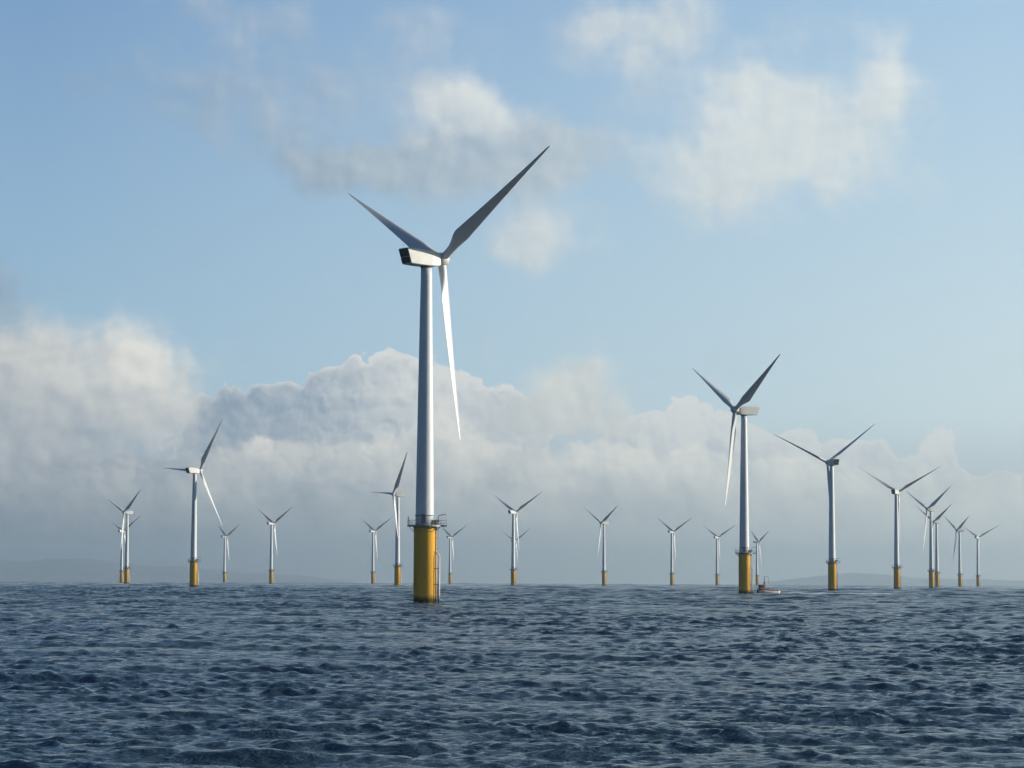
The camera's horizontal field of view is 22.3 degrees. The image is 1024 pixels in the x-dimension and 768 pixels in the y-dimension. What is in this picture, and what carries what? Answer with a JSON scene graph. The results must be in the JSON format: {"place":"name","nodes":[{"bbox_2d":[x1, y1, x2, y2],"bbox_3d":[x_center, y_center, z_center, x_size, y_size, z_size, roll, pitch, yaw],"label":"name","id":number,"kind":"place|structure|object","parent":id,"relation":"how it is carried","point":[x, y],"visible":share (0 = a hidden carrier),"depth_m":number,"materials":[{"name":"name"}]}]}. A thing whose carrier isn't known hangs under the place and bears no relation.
{"place":"outdoors","nodes":[
{"label":"outdoors","id":0,"kind":"place"},
{"bbox_2d":[0,558,354,582],"bbox_3d":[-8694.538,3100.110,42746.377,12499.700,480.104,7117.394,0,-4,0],"label":"hills","id":1,"kind":"structure","parent":0,"point":[83,569],"depth_m":42322.61,"materials":[{"name":"grey"}]},
{"bbox_2d":[0,581,1023,767],"bbox_3d":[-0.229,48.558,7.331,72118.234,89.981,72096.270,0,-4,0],"label":"sea","id":2,"kind":"structure","parent":0,"point":[94,674],"depth_m":135.53,"materials":[{"name":"liquid"}]},
{"bbox_2d":[106,491,139,583],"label":"wind turbine","id":3,"kind":"object","parent":2,"relation":"in","point":[126,570],"visible":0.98,"depth_m":2721.55,"materials":[{"name":"metal"}]},
{"bbox_2d":[108,516,139,582],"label":"wind turbine","id":4,"kind":"object","parent":2,"relation":"in","point":[121,571],"visible":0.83,"depth_m":3754.82,"materials":[{"name":"metal"}]},
{"bbox_2d":[167,419,222,586],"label":"wind turbine","id":5,"kind":"object","parent":2,"relation":"in","point":[194,571],"visible":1,"depth_m":1671.52,"materials":[{"name":"metal"}]},
{"bbox_2d":[217,524,238,581],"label":"wind turbine","id":6,"kind":"object","parent":2,"relation":"in","point":[224,559],"visible":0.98,"depth_m":4176.62,"materials":[{"name":"metal"}]},
{"bbox_2d":[257,507,291,583],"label":"wind turbine","id":7,"kind":"object","parent":2,"relation":"in","point":[271,569],"visible":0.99,"depth_m":3209.28,"materials":[{"name":"metal"}]},
{"bbox_2d":[360,517,390,583],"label":"wind turbine","id":8,"kind":"object","parent":2,"relation":"in","point":[373,530],"visible":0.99,"depth_m":3670.69,"materials":[{"name":"metal"}]},
{"bbox_2d":[376,453,406,584],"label":"wind turbine","id":9,"kind":"object","parent":2,"relation":"in","point":[397,574],"visible":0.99,"depth_m":2106.12,"materials":[{"name":"metal"}]},
{"bbox_2d":[348,146,549,602],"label":"wind turbine","id":10,"kind":"object","parent":2,"relation":"in","point":[423,256],"visible":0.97,"depth_m":562.59,"materials":[{"name":"white paint"}]},
{"bbox_2d":[442,527,463,582],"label":"wind turbine","id":11,"kind":"object","parent":2,"relation":"in","point":[450,573],"visible":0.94,"depth_m":4140.53,"materials":[{"name":"metal"}]},
{"bbox_2d":[503,528,530,557],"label":"wind turbine","id":12,"kind":"object","parent":2,"relation":"in","point":[515,540],"visible":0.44,"depth_m":4490.85,"materials":[{"name":"metal"}]},
{"bbox_2d":[494,492,541,584],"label":"wind turbine","id":13,"kind":"object","parent":2,"relation":"in","point":[513,512],"visible":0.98,"depth_m":2633.82,"materials":[{"name":"metal"}]},
{"bbox_2d":[584,506,616,585],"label":"wind turbine","id":14,"kind":"object","parent":2,"relation":"in","point":[603,572],"visible":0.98,"depth_m":3105.51,"materials":[{"name":"metal"}]},
{"bbox_2d":[658,518,689,584],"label":"wind turbine","id":15,"kind":"object","parent":2,"relation":"in","point":[672,532],"visible":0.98,"depth_m":3615.92,"materials":[{"name":"metal"}]},
{"bbox_2d":[704,524,736,584],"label":"wind turbine","id":16,"kind":"object","parent":2,"relation":"in","point":[717,574],"visible":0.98,"depth_m":4037.64,"materials":[{"name":"metal"}]},
{"bbox_2d":[692,354,779,593],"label":"wind turbine","id":17,"kind":"object","parent":2,"relation":"in","point":[745,553],"visible":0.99,"depth_m":1060.67,"materials":[{"name":"metal"}]},
{"bbox_2d":[751,531,767,584],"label":"wind turbine","id":18,"kind":"object","parent":2,"relation":"in","point":[757,542],"visible":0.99,"depth_m":4485.98,"materials":[{"name":"metal"}]},
{"bbox_2d":[757,576,779,592],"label":"service boat","id":19,"kind":"object","parent":2,"relation":"on","point":[761,589],"visible":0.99,"depth_m":1109.00,"materials":[{"name":"white metal"}]},
{"bbox_2d":[774,425,872,590],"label":"wind turbine","id":20,"kind":"object","parent":2,"relation":"in","point":[830,463],"visible":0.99,"depth_m":1514.77,"materials":[{"name":"metal"}]},
{"bbox_2d":[859,466,940,588],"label":"wind turbine","id":21,"kind":"object","parent":2,"relation":"in","point":[897,567],"visible":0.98,"depth_m":2002.70,"materials":[{"name":"metal"}]},
{"bbox_2d":[905,487,949,587],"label":"wind turbine","id":22,"kind":"object","parent":2,"relation":"in","point":[931,569],"visible":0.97,"depth_m":2471.51,"materials":[{"name":"metal"}]},
{"bbox_2d":[915,505,949,586],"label":"wind turbine","id":23,"kind":"object","parent":2,"relation":"in","point":[937,573],"visible":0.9,"depth_m":2972.36,"materials":[{"name":"metal"}]},
{"bbox_2d":[945,516,968,586],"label":"wind turbine","id":24,"kind":"object","parent":2,"relation":"in","point":[959,574],"visible":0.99,"depth_m":3436.52,"materials":[{"name":"metal"}]},
{"bbox_2d":[960,524,998,586],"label":"wind turbine","id":25,"kind":"object","parent":2,"relation":"in","point":[978,556],"visible":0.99,"depth_m":3938.96,"materials":[{"name":"metal"}]},
{"bbox_2d":[0,0,1023,584],"label":"sky","id":26,"kind":"structure","parent":0,"point":[721,189],"materials":[{"name":"blue"}]},
{"bbox_2d":[753,573,1023,585],"bbox_3d":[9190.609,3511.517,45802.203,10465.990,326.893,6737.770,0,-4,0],"label":"hills","id":27,"kind":"structure","parent":0,"point":[861,579],"depth_m":45465.35,"materials":[{"name":"grey"}]}
]}

